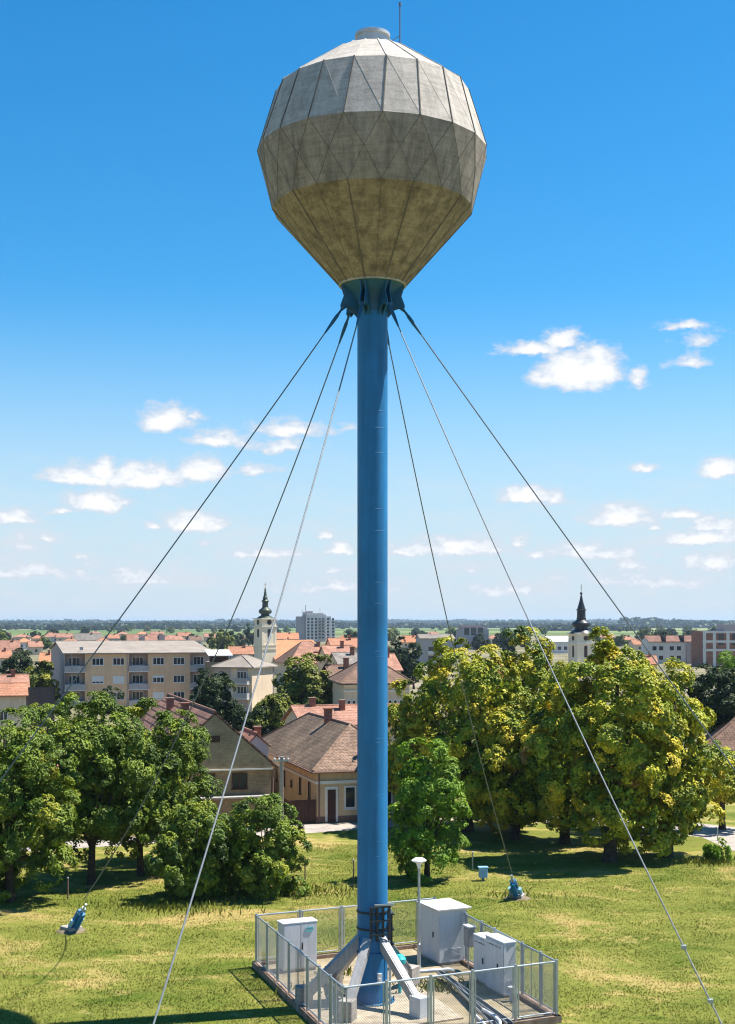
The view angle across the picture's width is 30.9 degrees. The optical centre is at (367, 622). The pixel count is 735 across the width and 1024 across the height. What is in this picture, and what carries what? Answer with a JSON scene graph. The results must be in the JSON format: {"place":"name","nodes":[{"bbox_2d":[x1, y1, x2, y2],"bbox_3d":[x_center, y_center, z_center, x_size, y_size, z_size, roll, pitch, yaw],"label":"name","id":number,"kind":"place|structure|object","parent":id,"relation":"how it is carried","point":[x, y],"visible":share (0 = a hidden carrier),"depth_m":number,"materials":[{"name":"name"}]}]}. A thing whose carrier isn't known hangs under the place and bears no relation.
{"place":"outdoors","nodes":[
{"label":"outdoors","id":0,"kind":"place"},
{"bbox_2d":[0,799,734,1023],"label":"lawn","id":1,"kind":"structure","parent":0,"point":[540,833],"depth_m":56.26,"materials":[{"name":"green plant"}]},
{"bbox_2d":[0,705,80,902],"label":"broadleaf tree","id":2,"kind":"object","parent":1,"relation":"on","point":[39,806],"visible":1,"depth_m":60.95,"materials":[{"name":"green plant"}]},
{"bbox_2d":[0,702,89,855],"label":"broadleaf tree","id":3,"kind":"object","parent":1,"relation":"on","point":[50,724],"visible":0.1,"depth_m":72.10,"materials":[{"name":"green plant"}]},
{"bbox_2d":[56,903,86,933],"bbox_3d":[-12.415,12.368,55.971,1.470,1.332,1.345,0,0,0],"label":"cable anchor","id":4,"kind":"object","parent":1,"relation":"on","point":[73,926],"visible":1,"depth_m":55.59,"materials":[{"name":"metal"}]},
{"bbox_2d":[12,691,155,884],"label":"broadleaf tree","id":5,"kind":"object","parent":1,"relation":"on","point":[94,824],"visible":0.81,"depth_m":65.03,"materials":[{"name":"green plant"}]},
{"bbox_2d":[82,697,200,876],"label":"broadleaf tree","id":6,"kind":"object","parent":1,"relation":"on","point":[166,791],"visible":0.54,"depth_m":67.49,"materials":[{"name":"green plant"}]},
{"bbox_2d":[144,709,224,848],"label":"broadleaf tree","id":7,"kind":"object","parent":1,"relation":"on","point":[203,786],"visible":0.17,"depth_m":71.75,"materials":[{"name":"green plant"}]},
{"bbox_2d":[144,801,237,899],"bbox_3d":[-8.208,10.797,62.579,4.326,4.822,4.237,0,0,0],"label":"bush","id":8,"kind":"object","parent":1,"relation":"on","point":[179,876],"visible":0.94,"depth_m":61.81,"materials":[{"name":"green plant"}]},
{"bbox_2d":[228,792,312,898],"bbox_3d":[-4.687,10.619,63.090,4.174,5.167,3.854,0,0,0],"label":"bush","id":9,"kind":"object","parent":1,"relation":"on","point":[260,871],"visible":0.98,"depth_m":62.27,"materials":[{"name":"green plant"}]},
{"bbox_2d":[79,855,734,996],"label":"weeds","id":10,"kind":"object","parent":1,"relation":"on","point":[166,905],"visible":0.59,"depth_m":61.04,"materials":[{"name":"green plant"}]},
{"bbox_2d":[388,676,453,808],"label":"broadleaf tree","id":11,"kind":"object","parent":1,"relation":"on","point":[393,717],"visible":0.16,"depth_m":87.19,"materials":[{"name":"green plant"}]},
{"bbox_2d":[388,737,472,883],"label":"broadleaf tree","id":12,"kind":"object","parent":1,"relation":"on","point":[420,812],"visible":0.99,"depth_m":66.29,"materials":[{"name":"green plant"}]},
{"bbox_2d":[388,636,532,831],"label":"broadleaf tree","id":13,"kind":"object","parent":1,"relation":"on","point":[434,689],"visible":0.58,"depth_m":81.04,"materials":[{"name":"green plant"}]},
{"bbox_2d":[477,866,488,880],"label":"junction box","id":14,"kind":"object","parent":1,"relation":"on","point":[482,872],"visible":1,"depth_m":66.77,"materials":[{"name":"blue paint"}]},
{"bbox_2d":[455,711,560,839],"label":"broadleaf tree","id":15,"kind":"object","parent":1,"relation":"on","point":[519,787],"visible":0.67,"depth_m":78.52,"materials":[{"name":"green plant"}]},
{"bbox_2d":[472,625,561,824],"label":"broadleaf tree","id":16,"kind":"object","parent":1,"relation":"on","point":[534,673],"visible":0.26,"depth_m":84.78,"materials":[{"name":"green plant"}]},
{"bbox_2d":[504,874,530,900],"bbox_3d":[7.085,12.368,62.558,1.298,1.332,1.510,0,0,-15],"label":"cable anchor","id":17,"kind":"object","parent":1,"relation":"on","point":[516,892],"visible":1,"depth_m":62.18,"materials":[{"name":"metal"}]},
{"bbox_2d":[519,660,603,844],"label":"broadleaf tree","id":18,"kind":"object","parent":1,"relation":"on","point":[535,718],"visible":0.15,"depth_m":77.34,"materials":[{"name":"green plant"}]},
{"bbox_2d":[519,626,688,862],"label":"broadleaf tree","id":19,"kind":"object","parent":1,"relation":"on","point":[629,776],"visible":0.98,"depth_m":70.83,"materials":[{"name":"green plant"}]},
{"bbox_2d":[606,653,664,840],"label":"broadleaf tree","id":20,"kind":"object","parent":1,"relation":"on","point":[654,670],"visible":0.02,"depth_m":78.92,"materials":[{"name":"green plant"}]},
{"bbox_2d":[702,837,732,860],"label":"bush","id":21,"kind":"object","parent":1,"relation":"on","point":[714,851],"visible":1,"depth_m":72.11,"materials":[{"name":"green plant"}]},
{"bbox_2d":[0,626,734,798],"bbox_3d":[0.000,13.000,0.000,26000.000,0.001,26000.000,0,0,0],"label":"ground","id":22,"kind":"structure","parent":0,"point":[339,633],"depth_m":1239.24,"materials":[{"name":"green plant"}]},
{"bbox_2d":[0,648,11,668],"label":"house","id":23,"kind":"structure","parent":22,"relation":"on","point":[5,654],"depth_m":369.12,"materials":[{"name":"orange tile"}]},
{"bbox_2d":[0,638,19,653],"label":"house","id":24,"kind":"structure","parent":22,"relation":"on","point":[12,644],"depth_m":478.96,"materials":[{"name":"tile"}]},
{"bbox_2d":[0,682,28,729],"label":"tiled house","id":25,"kind":"structure","parent":22,"relation":"on","point":[13,694],"depth_m":161.20,"materials":[{"name":"orange tile"}]},
{"bbox_2d":[0,670,29,687],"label":"tiled house","id":26,"kind":"structure","parent":22,"relation":"on","point":[12,677],"depth_m":178.54,"materials":[{"name":"tile"}]},
{"bbox_2d":[0,647,37,673],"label":"broadleaf tree","id":27,"kind":"object","parent":22,"relation":"on","point":[25,660],"visible":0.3,"depth_m":205.44,"materials":[{"name":"green plant"}]},
{"bbox_2d":[26,640,43,654],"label":"house","id":28,"kind":"structure","parent":22,"relation":"on","point":[36,647],"depth_m":534.18,"materials":[{"name":"tile"}]},
{"bbox_2d":[26,687,54,726],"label":"plank fence","id":29,"kind":"object","parent":22,"relation":"on","point":[48,694],"visible":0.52,"depth_m":165.58,"materials":[{"name":"grey wood"}]},
{"bbox_2d":[21,660,60,705],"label":"broadleaf tree","id":30,"kind":"object","parent":22,"relation":"on","point":[41,677],"visible":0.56,"depth_m":201.76,"materials":[{"name":"green plant"}]},
{"bbox_2d":[39,650,50,670],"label":"house","id":31,"kind":"structure","parent":22,"relation":"on","point":[45,656],"depth_m":318.03,"materials":[{"name":"orange tile"}]},
{"bbox_2d":[38,636,52,649],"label":"tree","id":32,"kind":"object","parent":22,"relation":"on","point":[47,643],"visible":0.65,"depth_m":627.30,"materials":[{"name":"green plant"}]},
{"bbox_2d":[56,632,72,640],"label":"house","id":33,"kind":"structure","parent":22,"relation":"on","point":[62,636],"depth_m":877.75,"materials":[{"name":"tile"}]},
{"bbox_2d":[74,632,100,640],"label":"house","id":34,"kind":"structure","parent":22,"relation":"on","point":[91,636],"depth_m":757.55,"materials":[{"name":"grey tile"}]},
{"bbox_2d":[84,685,124,720],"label":"broadleaf tree","id":35,"kind":"object","parent":22,"relation":"on","point":[111,694],"visible":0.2,"depth_m":174.67,"materials":[{"name":"green plant"}]},
{"bbox_2d":[49,633,209,706],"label":"apartment block","id":36,"kind":"structure","parent":22,"relation":"on","point":[134,670],"depth_m":206.15,"materials":[{"name":"beige paint"}]},
{"bbox_2d":[130,697,152,720],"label":"broadleaf tree","id":37,"kind":"object","parent":22,"relation":"on","point":[146,708],"visible":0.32,"depth_m":169.54,"materials":[{"name":"green plant"}]},
{"bbox_2d":[127,633,156,639],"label":"house","id":38,"kind":"structure","parent":22,"relation":"on","point":[147,636],"depth_m":699.74,"materials":[{"name":"tile"}]},
{"bbox_2d":[136,693,278,826],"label":"gable house","id":39,"kind":"structure","parent":22,"relation":"on","point":[250,774],"depth_m":84.33,"materials":[{"name":"beige paint"}]},
{"bbox_2d":[231,773,247,789],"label":"window","id":40,"kind":"structure","parent":39,"relation":"in","point":[239,780],"depth_m":84.42,"materials":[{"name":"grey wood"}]},
{"bbox_2d":[188,668,238,724],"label":"broadleaf tree","id":41,"kind":"object","parent":22,"relation":"on","point":[214,691],"visible":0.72,"depth_m":144.54,"materials":[{"name":"green plant"}]},
{"bbox_2d":[204,649,232,704],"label":"terrace house","id":42,"kind":"structure","parent":22,"relation":"on","point":[222,655],"depth_m":202.12,"materials":[{"name":"white brick"}]},
{"bbox_2d":[206,629,235,649],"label":"tree","id":43,"kind":"object","parent":22,"relation":"on","point":[212,642],"visible":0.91,"depth_m":575.02,"materials":[{"name":"green plant"}]},
{"bbox_2d":[216,631,250,645],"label":"tree","id":44,"kind":"object","parent":22,"relation":"on","point":[239,637],"visible":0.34,"depth_m":637.58,"materials":[{"name":"green plant"}]},
{"bbox_2d":[228,644,253,658],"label":"house","id":45,"kind":"structure","parent":22,"relation":"on","point":[235,651],"depth_m":413.50,"materials":[{"name":"orange tile"}]},
{"bbox_2d":[211,655,277,714],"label":"apartment wing","id":46,"kind":"structure","parent":22,"relation":"on","point":[242,671],"depth_m":181.20,"materials":[{"name":"white paint"}]},
{"bbox_2d":[231,704,274,736],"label":"broadleaf tree","id":47,"kind":"object","parent":22,"relation":"on","point":[240,716],"visible":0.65,"depth_m":140.00,"materials":[{"name":"green plant"}]},
{"bbox_2d":[239,726,270,756],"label":"house","id":48,"kind":"structure","parent":22,"relation":"on","point":[257,740],"depth_m":96.15,"materials":[{"name":"tile"}]},
{"bbox_2d":[252,692,299,735],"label":"broadleaf tree","id":49,"kind":"object","parent":22,"relation":"on","point":[278,705],"visible":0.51,"depth_m":140.68,"materials":[{"name":"green plant"}]},
{"bbox_2d":[252,584,314,674],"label":"church","id":50,"kind":"structure","parent":22,"relation":"on","point":[262,626],"depth_m":328.98,"materials":[{"name":"beige paint"}]},
{"bbox_2d":[277,632,298,639],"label":"house","id":51,"kind":"structure","parent":22,"relation":"on","point":[291,636],"depth_m":801.79,"materials":[{"name":"orange tile"}]},
{"bbox_2d":[273,641,320,683],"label":"hip house","id":52,"kind":"structure","parent":22,"relation":"on","point":[300,648],"depth_m":280.64,"materials":[{"name":"tile"}]},
{"bbox_2d":[271,652,334,704],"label":"broadleaf tree","id":53,"kind":"object","parent":22,"relation":"on","point":[303,683],"visible":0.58,"depth_m":153.13,"materials":[{"name":"green plant"}]},
{"bbox_2d":[296,605,334,641],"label":"apartment building","id":54,"kind":"structure","parent":22,"relation":"on","point":[311,625],"depth_m":901.64,"materials":[{"name":"concrete"}]},
{"bbox_2d":[262,708,405,822],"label":"street house","id":55,"kind":"structure","parent":22,"relation":"on","point":[320,752],"depth_m":89.18,"materials":[{"name":"tile"}]},
{"bbox_2d":[290,799,315,822],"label":"yard gate","id":56,"kind":"structure","parent":55,"relation":"attached to","point":[306,809],"depth_m":85.82,"materials":[{"name":"brown wood"}]},
{"bbox_2d":[328,790,335,821],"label":"door","id":57,"kind":"structure","parent":55,"relation":"in","point":[331,793],"depth_m":86.26,"materials":[{"name":"brown wood"}]},
{"bbox_2d":[343,785,356,809],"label":"window","id":58,"kind":"structure","parent":55,"relation":"in","point":[349,791],"depth_m":86.65,"materials":[{"name":"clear glass"}]},
{"bbox_2d":[320,658,351,703],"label":"tiled house","id":59,"kind":"structure","parent":22,"relation":"on","point":[334,668],"depth_m":155.33,"materials":[{"name":"brown tile"}]},
{"bbox_2d":[318,641,354,672],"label":"tiled house","id":60,"kind":"structure","parent":22,"relation":"on","point":[328,649],"depth_m":238.63,"materials":[{"name":"tile"}]},
{"bbox_2d":[325,646,356,663],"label":"tiled house","id":61,"kind":"structure","parent":22,"relation":"on","point":[337,657],"depth_m":188.22,"materials":[{"name":"grey tile"}]},
{"bbox_2d":[325,635,356,651],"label":"tiled house","id":62,"kind":"structure","parent":22,"relation":"on","point":[349,640],"depth_m":333.33,"materials":[{"name":"orange tile"}]},
{"bbox_2d":[281,697,414,750],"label":"house","id":63,"kind":"structure","parent":22,"relation":"on","point":[342,711],"depth_m":113.27,"materials":[{"name":"tile"}]},
{"bbox_2d":[0,617,734,630],"bbox_3d":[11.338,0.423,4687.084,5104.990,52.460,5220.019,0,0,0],"label":"woods","id":64,"kind":"object","parent":22,"relation":"on","point":[635,623],"visible":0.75,"depth_m":3198.50,"materials":[{"name":"green plant"}]},
{"bbox_2d":[327,662,414,703],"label":"house","id":65,"kind":"structure","parent":22,"relation":"on","point":[344,680],"depth_m":140.96,"materials":[{"name":"beige paint"}]},
{"bbox_2d":[388,647,403,672],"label":"tiled house","id":66,"kind":"structure","parent":22,"relation":"on","point":[393,663],"depth_m":172.05,"materials":[{"name":"tile"}]},
{"bbox_2d":[388,636,411,678],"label":"broadleaf tree","id":67,"kind":"object","parent":22,"relation":"on","point":[400,653],"visible":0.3,"depth_m":263.06,"materials":[{"name":"green plant"}]},
{"bbox_2d":[401,634,415,648],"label":"house","id":68,"kind":"structure","parent":22,"relation":"on","point":[409,638],"depth_m":662.73,"materials":[{"name":"orange tile"}]},
{"bbox_2d":[402,642,424,688],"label":"broadleaf tree","id":69,"kind":"object","parent":22,"relation":"on","point":[412,660],"visible":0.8,"depth_m":259.43,"materials":[{"name":"green plant"}]},
{"bbox_2d":[415,634,455,665],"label":"grey block","id":70,"kind":"structure","parent":22,"relation":"on","point":[424,641],"depth_m":400.47,"materials":[{"name":"concrete"}]},
{"bbox_2d":[456,625,488,649],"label":"stepped block","id":71,"kind":"structure","parent":22,"relation":"on","point":[468,632],"depth_m":641.17,"materials":[{"name":"grey concrete"}]},
{"bbox_2d":[467,634,492,649],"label":"tree","id":72,"kind":"object","parent":22,"relation":"on","point":[478,641],"visible":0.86,"depth_m":629.02,"materials":[{"name":"green plant"}]},
{"bbox_2d":[493,630,520,648],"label":"tree","id":73,"kind":"object","parent":22,"relation":"on","point":[497,639],"visible":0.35,"depth_m":639.01,"materials":[{"name":"green plant"}]},
{"bbox_2d":[544,636,567,652],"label":"white hall","id":74,"kind":"structure","parent":22,"relation":"on","point":[561,644],"depth_m":560.23,"materials":[{"name":"paint"}]},
{"bbox_2d":[567,584,594,680],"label":"black dome church","id":75,"kind":"structure","parent":22,"relation":"on","point":[579,646],"depth_m":298.43,"materials":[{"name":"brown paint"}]},
{"bbox_2d":[611,634,628,645],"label":"tree","id":76,"kind":"object","parent":22,"relation":"on","point":[619,640],"visible":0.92,"depth_m":723.06,"materials":[{"name":"green plant"}]},
{"bbox_2d":[627,639,640,650],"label":"house","id":77,"kind":"structure","parent":22,"relation":"on","point":[635,644],"depth_m":591.98,"materials":[{"name":"orange tile"}]},
{"bbox_2d":[640,635,690,663],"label":"red roof block","id":78,"kind":"structure","parent":22,"relation":"on","point":[662,647],"depth_m":420.55,"materials":[{"name":"paint"}]},
{"bbox_2d":[624,657,734,857],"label":"broadleaf tree","id":79,"kind":"object","parent":22,"relation":"on","point":[695,790],"visible":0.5,"depth_m":72.60,"materials":[{"name":"green plant"}]},
{"bbox_2d":[677,662,719,758],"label":"broadleaf tree","id":80,"kind":"object","parent":22,"relation":"on","point":[700,692],"visible":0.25,"depth_m":125.78,"materials":[{"name":"green plant"}]},
{"bbox_2d":[691,624,734,666],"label":"brick block","id":81,"kind":"structure","parent":22,"relation":"on","point":[708,647],"depth_m":390.18,"materials":[{"name":"brown brick"}]},
{"bbox_2d":[702,664,734,733],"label":"broadleaf tree","id":82,"kind":"object","parent":22,"relation":"on","point":[721,702],"visible":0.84,"depth_m":116.91,"materials":[{"name":"green plant"}]},
{"bbox_2d":[702,717,734,757],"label":"street house","id":83,"kind":"structure","parent":22,"relation":"on","point":[724,733],"depth_m":112.63,"materials":[{"name":"brown tile"}]},
{"bbox_2d":[716,650,734,686],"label":"broadleaf tree","id":84,"kind":"object","parent":22,"relation":"on","point":[728,663],"visible":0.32,"depth_m":174.11,"materials":[{"name":"green plant"}]},
{"bbox_2d":[0,0,734,620],"label":"sky","id":85,"kind":"structure","parent":0,"point":[156,304],"materials":[{"name":"blue"}]},
{"bbox_2d":[20,818,734,850],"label":"street","id":86,"kind":"structure","parent":0,"point":[708,832],"depth_m":82.99,"materials":[{"name":"grey asphalt"}]},
{"bbox_2d":[273,756,288,819],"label":"utility pole","id":87,"kind":"object","parent":86,"relation":"on","point":[281,759],"visible":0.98,"depth_m":82.89,"materials":[{"name":"concrete"}]},
{"bbox_2d":[691,746,734,829],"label":"broadleaf tree","id":88,"kind":"object","parent":86,"relation":"on","point":[727,795],"visible":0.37,"depth_m":82.50,"materials":[{"name":"green plant"}]},
{"bbox_2d":[264,948,544,1023],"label":"yard ground","id":89,"kind":"structure","parent":0,"point":[410,955],"depth_m":46.71,"materials":[{"name":"beige gravel"}]},
{"bbox_2d":[277,917,317,972],"bbox_3d":[-2.602,11.976,49.343,1.394,1.848,0.666,0,0,-24],"label":"equipment cabinet","id":90,"kind":"object","parent":89,"relation":"on","point":[300,934],"visible":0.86,"depth_m":49.10,"materials":[{"name":"metal"}]},
{"bbox_2d":[292,978,462,1023],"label":"concrete slab","id":91,"kind":"structure","parent":89,"relation":"on","point":[372,1015],"depth_m":43.86,"materials":[{"name":"beige concrete"}]},
{"bbox_2d":[257,2,486,1022],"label":"water tower","id":92,"kind":"structure","parent":91,"relation":"on","point":[371,149],"depth_m":43.51,"materials":[{"name":"metal"}]},
{"bbox_2d":[0,308,341,780],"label":"stay cable","id":93,"kind":"object","parent":92,"relation":"attached to","point":[334,319],"visible":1,"depth_m":43.64,"materials":[{"name":"metal"}]},
{"bbox_2d":[83,315,349,899],"bbox_3d":[-6.228,0.470,50.638,14.802,22.210,0.124,0,0,41],"label":"stay cable","id":94,"kind":"object","parent":92,"relation":"attached to","point":[344,328],"visible":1,"depth_m":49.14,"materials":[{"name":"metal"}]},
{"bbox_2d":[153,302,362,1023],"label":"stay cable","id":95,"kind":"object","parent":92,"relation":"attached to","point":[203,860],"visible":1,"depth_m":35.57,"materials":[{"name":"metal"}]},
{"bbox_2d":[388,335,511,871],"bbox_3d":[3.633,0.495,53.954,0.124,22.266,16.856,0,0,22],"label":"stay cable","id":96,"kind":"object","parent":92,"relation":"attached to","point":[441,593],"visible":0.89,"depth_m":51.86,"materials":[{"name":"metal"}]},
{"bbox_2d":[388,303,721,1023],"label":"stay cable","id":97,"kind":"object","parent":92,"relation":"attached to","point":[709,999],"visible":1,"depth_m":36.45,"materials":[{"name":"metal"}]},
{"bbox_2d":[403,309,734,770],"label":"stay cable","id":98,"kind":"object","parent":92,"relation":"attached to","point":[410,319],"visible":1,"depth_m":44.54,"materials":[{"name":"metal"}]},
{"bbox_2d":[252,896,561,1023],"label":"chain link fence","id":99,"kind":"object","parent":89,"relation":"on","point":[310,1016],"visible":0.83,"depth_m":43.53,"materials":[{"name":"metal"}]},
{"bbox_2d":[463,924,475,969],"bbox_3d":[3.778,12.065,49.306,0.320,1.670,0.480,0,0,-24],"label":"meter box","id":100,"kind":"object","parent":99,"relation":"attached to","point":[469,930],"visible":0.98,"depth_m":49.14,"materials":[{"name":"grey plastic"}]},
{"bbox_2d":[412,857,425,967],"bbox_3d":[1.923,10.835,49.615,0.560,4.130,0.560,0,0,0],"label":"lamp post","id":101,"kind":"object","parent":89,"relation":"on","point":[418,861],"visible":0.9,"depth_m":49.57,"materials":[{"name":"metal"}]},
{"bbox_2d":[420,967,454,973],"bbox_3d":[2.257,12.738,48.296,2.156,0.325,0.401,0,0,-23],"label":"pipe","id":102,"kind":"object","parent":89,"relation":"on","point":[447,969],"visible":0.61,"depth_m":48.30,"materials":[{"name":"metal"}]},
{"bbox_2d":[416,898,471,965],"bbox_3d":[2.918,11.831,50.831,1.453,2.138,1.818,0,0,-24],"label":"equipment cabinet","id":103,"kind":"object","parent":89,"relation":"on","point":[442,930],"visible":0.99,"depth_m":50.21,"materials":[{"name":"metal"}]},
{"bbox_2d":[436,970,512,1023],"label":"cable tray","id":104,"kind":"object","parent":89,"relation":"on","point":[503,1020],"visible":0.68,"depth_m":44.30,"materials":[{"name":"metal"}]},
{"bbox_2d":[453,981,497,1023],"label":"cable tray","id":105,"kind":"object","parent":89,"relation":"on","point":[465,996],"visible":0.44,"depth_m":43.73,"materials":[{"name":"metal"}]},
{"bbox_2d":[473,932,491,986],"bbox_3d":[4.280,12.039,47.431,0.637,1.722,1.078,0,0,-24],"label":"equipment cabinet","id":106,"kind":"object","parent":89,"relation":"on","point":[479,951],"visible":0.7,"depth_m":47.36,"materials":[{"name":"metal"}]},
{"bbox_2d":[485,933,515,997],"bbox_3d":[4.618,11.939,46.279,0.535,1.922,1.332,0,0,-24],"label":"equipment cabinet","id":107,"kind":"object","parent":89,"relation":"on","point":[500,950],"visible":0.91,"depth_m":45.90,"materials":[{"name":"metal"}]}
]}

